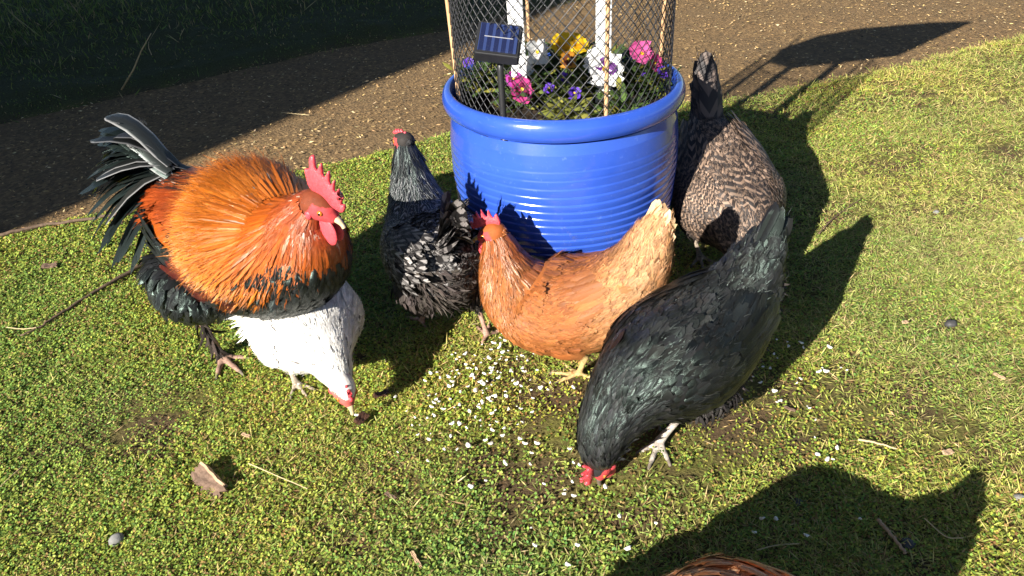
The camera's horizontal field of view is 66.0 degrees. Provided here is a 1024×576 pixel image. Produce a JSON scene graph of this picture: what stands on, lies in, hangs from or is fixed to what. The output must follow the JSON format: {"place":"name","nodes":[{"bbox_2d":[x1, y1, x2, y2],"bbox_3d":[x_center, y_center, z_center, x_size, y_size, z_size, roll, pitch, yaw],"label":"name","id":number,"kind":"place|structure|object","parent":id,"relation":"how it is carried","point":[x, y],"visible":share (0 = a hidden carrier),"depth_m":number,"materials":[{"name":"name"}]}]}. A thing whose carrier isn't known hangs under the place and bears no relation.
{"place":"outdoors","nodes":[
{"label":"outdoors","id":0,"kind":"place"},
{"bbox_2d":[0,0,569,122],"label":"verge grass","id":1,"kind":"structure","parent":0,"point":[18,10],"depth_m":3.80,"materials":[{"name":"green plant"}]},
{"bbox_2d":[458,62,510,101],"bbox_3d":[-0.062,-0.454,1.719,0.167,0.084,0.149,-4,33,0],"label":"foliage plant","id":2,"kind":"object","parent":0,"point":[484,78],"visible":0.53,"depth_m":1.71,"materials":[{"name":"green plant"}]},
{"bbox_2d":[0,0,1023,575],"bbox_3d":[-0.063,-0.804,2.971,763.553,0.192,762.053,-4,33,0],"label":"ground","id":3,"kind":"structure","parent":0,"point":[170,62],"depth_m":1.54,"materials":[{"name":"green plant"}]},
{"bbox_2d":[121,33,150,89],"bbox_3d":[-1.528,-0.918,3.205,0.180,0.213,0.008,-9,33,-8],"label":"dry stem","id":4,"kind":"object","parent":3,"relation":"on","point":[126,81],"visible":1,"depth_m":3.21,"materials":[{"name":"plant"}]},
{"bbox_2d":[79,113,353,379],"bbox_3d":[-0.532,-0.051,1.540,0.629,0.547,0.358,16,38,28],"label":"rooster","id":5,"kind":"object","parent":3,"relation":"on","point":[261,239],"visible":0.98,"depth_m":1.39},
{"bbox_2d":[384,491,396,499],"bbox_3d":[-0.202,0.346,1.313,0.024,0.006,0.006,21,48,26],"label":"bark chip","id":6,"kind":"object","parent":3,"relation":"on","point":[388,494],"visible":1,"depth_m":1.31,"materials":[{"name":"brown wood"}]},
{"bbox_2d":[0,33,1023,575],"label":"moss","id":7,"kind":"object","parent":3,"relation":"on","point":[64,291],"visible":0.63,"depth_m":1.51,"materials":[{"name":"green plant"}]},
{"bbox_2d":[1,466,22,486],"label":"straw","id":8,"kind":"object","parent":7,"relation":"on","point":[11,476],"visible":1,"depth_m":1.39,"materials":[{"name":"beige plant"}]},
{"bbox_2d":[41,262,57,268],"bbox_3d":[-1.197,-0.056,2.042,0.040,0.012,0.017,-4,42,-9],"label":"bark chip","id":9,"kind":"object","parent":7,"relation":"on","point":[48,265],"visible":1,"depth_m":2.04,"materials":[{"name":"brown wood"}]},
{"bbox_2d":[0,213,115,236],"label":"edging","id":10,"kind":"object","parent":7,"relation":"on","point":[45,224],"visible":0.84,"depth_m":2.25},
{"bbox_2d":[20,263,141,335],"bbox_3d":[-1.016,0.014,1.910,0.018,0.014,0.374,13,36,25],"label":"stick","id":11,"kind":"object","parent":7,"relation":"on","point":[117,278],"visible":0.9,"depth_m":1.91,"materials":[{"name":"brown wood"}]},
{"bbox_2d":[108,532,123,546],"bbox_3d":[-0.638,0.405,1.271,0.026,0.023,0.017,-21,36,-25],"label":"stone","id":12,"kind":"object","parent":7,"relation":"on","point":[115,538],"visible":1,"depth_m":1.26,"materials":[{"name":"white stone"}]},
{"bbox_2d":[190,462,227,502],"bbox_3d":[-0.523,0.334,1.358,0.092,0.016,0.037,29,79,35],"label":"bark chip","id":13,"kind":"object","parent":7,"relation":"on","point":[205,476],"visible":1,"depth_m":1.36,"materials":[{"name":"brown wood"}]},
{"bbox_2d":[248,463,307,488],"bbox_3d":[-0.405,0.324,1.360,0.136,0.003,0.003,14,37,26],"label":"straw","id":14,"kind":"object","parent":7,"relation":"on","point":[276,475],"visible":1,"depth_m":1.36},
{"bbox_2d":[228,282,364,414],"bbox_3d":[-0.428,0.069,1.546,0.279,0.265,0.377,-4,33,0],"label":"hen","id":15,"kind":"object","parent":7,"relation":"on","point":[319,343],"visible":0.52,"depth_m":1.44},
{"bbox_2d":[354,411,369,424],"bbox_3d":[-0.281,0.245,1.477,0.019,0.012,0.031,25,36,15],"label":"bark chip","id":16,"kind":"object","parent":7,"relation":"on","point":[361,418],"visible":1,"depth_m":1.47,"materials":[{"name":"brown wood"}]},
{"bbox_2d":[373,389,390,397],"bbox_3d":[-0.254,0.207,1.536,0.033,0.009,0.013,-14,44,-23],"label":"bark chip","id":17,"kind":"object","parent":7,"relation":"on","point":[385,392],"visible":1,"depth_m":1.53,"materials":[{"name":"brown wood"}]},
{"bbox_2d":[410,551,421,568],"bbox_3d":[-0.146,0.414,1.201,0.007,0.007,0.035,-26,42,-18],"label":"bark chip","id":18,"kind":"object","parent":7,"relation":"on","point":[414,556],"visible":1,"depth_m":1.20,"materials":[{"name":"brown wood"}]},
{"bbox_2d":[379,129,498,343],"bbox_3d":[-0.156,-0.090,1.635,0.238,0.407,0.377,-16,34,-18],"label":"hen","id":19,"kind":"object","parent":7,"relation":"on","point":[429,252],"visible":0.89,"depth_m":1.56,"materials":[{"name":"black"}]},
{"bbox_2d":[670,48,786,268],"bbox_3d":[0.499,-0.271,1.793,0.304,0.470,0.430,-26,39,-31],"label":"hen","id":20,"kind":"object","parent":7,"relation":"on","point":[729,188],"visible":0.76,"depth_m":1.76,"materials":[{"name":"brown"}]},
{"bbox_2d":[662,552,796,575],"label":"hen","id":21,"kind":"object","parent":7,"relation":"on","point":[718,564],"visible":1,"depth_m":0.93,"materials":[{"name":"brown"}]},
{"bbox_2d":[756,543,798,549],"bbox_3d":[0.398,0.387,1.181,0.066,0.002,0.009,-4,33,0],"label":"straw","id":22,"kind":"object","parent":7,"relation":"on","point":[776,545],"visible":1,"depth_m":1.18,"materials":[{"name":"beige plant"}]},
{"bbox_2d":[792,498,803,506],"bbox_3d":[0.457,0.344,1.263,0.019,0.010,0.017,-4,33,0],"label":"stone","id":23,"kind":"object","parent":7,"relation":"on","point":[797,502],"visible":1,"depth_m":1.26,"materials":[{"name":"grey stone"}]},
{"bbox_2d":[924,518,962,538],"bbox_3d":[0.648,0.366,1.189,0.057,0.002,0.016,26,43,38],"label":"straw","id":24,"kind":"object","parent":7,"relation":"on","point":[940,532],"visible":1,"depth_m":1.18,"materials":[{"name":"beige plant"}]},
{"bbox_2d":[944,320,956,327],"bbox_3d":[0.909,0.074,1.635,0.025,0.020,0.021,-4,33,0],"label":"stone","id":25,"kind":"object","parent":7,"relation":"on","point":[950,323],"visible":1,"depth_m":1.63,"materials":[{"name":"grey stone"}]},
{"bbox_2d":[993,372,1005,379],"bbox_3d":[0.916,0.166,1.482,0.007,0.006,0.022,-33,46,-28],"label":"bark chip","id":26,"kind":"object","parent":7,"relation":"on","point":[998,375],"visible":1,"depth_m":1.48,"materials":[{"name":"brown wood"}]},
{"bbox_2d":[1013,494,1023,500],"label":"stone","id":27,"kind":"object","parent":7,"relation":"on","point":[1021,496],"visible":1,"depth_m":1.24,"materials":[{"name":"white stone"}]},
{"bbox_2d":[442,46,685,259],"bbox_3d":[0.119,-0.242,1.788,0.512,0.472,0.512,-4,33,0],"label":"plant pot","id":28,"kind":"object","parent":3,"relation":"on","point":[544,189],"visible":0.59,"depth_m":1.55,"materials":[{"name":"blue ceramic"}]},
{"bbox_2d":[445,0,461,102],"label":"bamboo cane","id":29,"kind":"object","parent":28,"relation":"in","point":[447,12],"visible":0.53,"depth_m":1.58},
{"bbox_2d":[441,57,508,99],"bbox_3d":[-0.085,-0.479,1.790,0.168,0.081,0.165,-4,33,0],"label":"viola","id":30,"kind":"object","parent":28,"relation":"in","point":[448,66],"visible":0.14,"depth_m":1.79,"materials":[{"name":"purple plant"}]},
{"bbox_2d":[474,21,522,140],"bbox_3d":[-0.019,-0.365,1.479,0.090,0.257,0.073,0,33,5],"label":"solar light","id":31,"kind":"object","parent":28,"relation":"on","point":[497,46],"visible":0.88,"depth_m":1.42,"materials":[{"name":"black plastic"}]},
{"bbox_2d":[473,51,540,86],"bbox_3d":[-0.008,-0.498,1.776,0.150,0.086,0.151,9,35,20],"label":"foliage plant","id":32,"kind":"object","parent":28,"relation":"in","point":[505,65],"visible":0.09,"depth_m":1.77,"materials":[{"name":"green plant"}]},
{"bbox_2d":[484,71,545,114],"bbox_3d":[0.011,-0.415,1.671,0.142,0.086,0.130,-4,33,0],"label":"pansy","id":33,"kind":"object","parent":28,"relation":"in","point":[522,85],"visible":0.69,"depth_m":1.65,"materials":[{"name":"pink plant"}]},
{"bbox_2d":[525,0,530,42],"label":"bamboo cane","id":34,"kind":"object","parent":28,"relation":"in","point":[528,21],"visible":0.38,"depth_m":1.80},
{"bbox_2d":[526,38,556,99],"bbox_3d":[0.046,-0.482,1.742,0.132,0.126,0.117,-4,33,0],"label":"pansy","id":35,"kind":"object","parent":28,"relation":"in","point":[537,54],"visible":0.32,"depth_m":1.74,"materials":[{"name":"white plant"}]},
{"bbox_2d":[525,41,561,79],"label":"foliage plant","id":36,"kind":"object","parent":28,"relation":"in","point":[556,61],"visible":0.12,"depth_m":1.79,"materials":[{"name":"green plant"}]},
{"bbox_2d":[507,0,611,102],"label":"garden sign","id":37,"kind":"object","parent":28,"relation":"in","point":[519,21],"depth_m":1.61,"materials":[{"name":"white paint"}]},
{"bbox_2d":[527,71,595,119],"bbox_3d":[0.110,-0.413,1.667,0.149,0.078,0.159,-24,38,-29],"label":"viola","id":38,"kind":"object","parent":28,"relation":"in","point":[566,85],"visible":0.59,"depth_m":1.66,"materials":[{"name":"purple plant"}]},
{"bbox_2d":[448,0,675,119],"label":"guard","id":39,"kind":"object","parent":28,"relation":"in","point":[457,49],"visible":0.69,"depth_m":1.48,"materials":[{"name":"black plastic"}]},
{"bbox_2d":[536,46,594,101],"bbox_3d":[0.127,-0.479,1.761,0.211,0.089,0.202,-4,33,0],"label":"foliage plant","id":40,"kind":"object","parent":28,"relation":"in","point":[555,75],"visible":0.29,"depth_m":1.75,"materials":[{"name":"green plant"}]},
{"bbox_2d":[544,32,588,81],"bbox_3d":[0.132,-0.515,1.785,0.146,0.120,0.146,-4,33,0],"label":"pansy","id":41,"kind":"object","parent":28,"relation":"in","point":[566,47],"visible":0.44,"depth_m":1.77,"materials":[{"name":"yellow plant"}]},
{"bbox_2d":[546,41,595,78],"bbox_3d":[0.153,-0.526,1.811,0.160,0.080,0.144,-4,33,0],"label":"foliage plant","id":42,"kind":"object","parent":28,"relation":"in","point":[581,59],"visible":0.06,"depth_m":1.79,"materials":[{"name":"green plant"}]},
{"bbox_2d":[579,42,630,78],"bbox_3d":[0.219,-0.510,1.775,0.148,0.084,0.139,-4,33,0],"label":"foliage plant","id":43,"kind":"object","parent":28,"relation":"in","point":[615,50],"visible":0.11,"depth_m":1.78,"materials":[{"name":"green plant"}]},
{"bbox_2d":[604,0,610,115],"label":"bamboo cane","id":44,"kind":"object","parent":28,"relation":"in","point":[606,62],"visible":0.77,"depth_m":1.43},
{"bbox_2d":[614,50,667,97],"bbox_3d":[0.277,-0.468,1.707,0.146,0.083,0.156,-11,33,-11],"label":"foliage plant","id":45,"kind":"object","parent":28,"relation":"in","point":[635,68],"visible":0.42,"depth_m":1.68,"materials":[{"name":"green plant"}]},
{"bbox_2d":[623,41,668,95],"bbox_3d":[0.295,-0.477,1.712,0.146,0.112,0.144,-4,33,0],"label":"pansy","id":46,"kind":"object","parent":28,"relation":"in","point":[638,50],"visible":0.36,"depth_m":1.70,"materials":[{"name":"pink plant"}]},
{"bbox_2d":[624,61,680,98],"bbox_3d":[0.300,-0.450,1.704,0.148,0.089,0.158,-4,33,0],"label":"viola","id":47,"kind":"object","parent":28,"relation":"in","point":[654,84],"visible":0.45,"depth_m":1.68,"materials":[{"name":"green plant"}]},
{"bbox_2d":[659,0,666,80],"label":"bamboo cane","id":48,"kind":"object","parent":28,"relation":"in","point":[662,33],"visible":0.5,"depth_m":1.66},
{"bbox_2d":[470,200,676,382],"bbox_3d":[0.111,-0.017,1.514,0.346,0.386,0.261,-9,33,-8],"label":"hen","id":49,"kind":"object","parent":3,"relation":"on","point":[563,305],"visible":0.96,"depth_m":1.45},
{"bbox_2d":[575,201,794,485],"bbox_3d":[0.297,0.095,1.318,0.495,0.384,0.237,-25,38,-30],"label":"hen","id":50,"kind":"object","parent":3,"relation":"on","point":[690,348],"visible":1,"depth_m":1.24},
{"bbox_2d":[784,405,795,411],"bbox_3d":[0.506,0.221,1.438,0.022,0.006,0.006,20,45,26],"label":"bark chip","id":51,"kind":"object","parent":3,"relation":"on","point":[789,408],"visible":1,"depth_m":1.44,"materials":[{"name":"brown wood"}]},
{"bbox_2d":[818,198,861,233],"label":"twig","id":52,"kind":"object","parent":3,"relation":"on","point":[837,215],"visible":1,"depth_m":2.03,"materials":[{"name":"brown wood"}]},
{"bbox_2d":[858,438,896,448],"bbox_3d":[0.626,0.266,1.351,0.062,0.005,0.006,11,35,22],"label":"straw","id":53,"kind":"object","parent":3,"relation":"on","point":[864,440],"visible":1,"depth_m":1.35,"materials":[{"name":"plant"}]},
{"bbox_2d":[876,518,906,553],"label":"twig","id":54,"kind":"object","parent":3,"relation":"on","point":[885,528],"visible":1,"depth_m":1.19,"materials":[{"name":"brown wood"}]},
{"bbox_2d":[899,537,915,549],"bbox_3d":[0.593,0.384,1.184,0.022,0.014,0.022,26,43,38],"label":"stone","id":55,"kind":"object","parent":3,"relation":"on","point":[907,544],"visible":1,"depth_m":1.18,"materials":[{"name":"grey stone"}]},
{"bbox_2d":[941,448,954,454],"bbox_3d":[0.734,0.277,1.328,0.020,0.006,0.011,-8,39,-15],"label":"leaf scrap","id":56,"kind":"object","parent":3,"relation":"on","point":[949,451],"visible":1,"depth_m":1.33,"materials":[{"name":"beige plant"}]},
{"bbox_2d":[0,0,1023,237],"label":"path","id":57,"kind":"structure","parent":0,"point":[32,202],"depth_m":3.18,"materials":[{"name":"brown soil"}]},
{"bbox_2d":[0,0,1023,233],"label":"wood chips","id":58,"kind":"object","parent":57,"relation":"on","point":[366,80],"visible":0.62,"depth_m":3.19,"materials":[{"name":"brown wood"}]},
{"bbox_2d":[536,95,600,119],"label":"foliage plant","id":59,"kind":"object","parent":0,"point":[556,110],"visible":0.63,"depth_m":1.54,"materials":[{"name":"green plant"}]},
{"bbox_2d":[575,47,627,102],"bbox_3d":[0.187,-0.453,1.688,0.150,0.121,0.137,-4,33,0],"label":"pansy","id":60,"kind":"object","parent":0,"point":[588,59],"visible":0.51,"depth_m":1.64,"materials":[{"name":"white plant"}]},
{"bbox_2d":[588,77,649,117],"bbox_3d":[0.209,-0.360,1.568,0.155,0.086,0.145,-4,33,0],"label":"foliage plant","id":61,"kind":"object","parent":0,"point":[614,99],"visible":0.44,"depth_m":1.57,"materials":[{"name":"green plant"}]}
]}

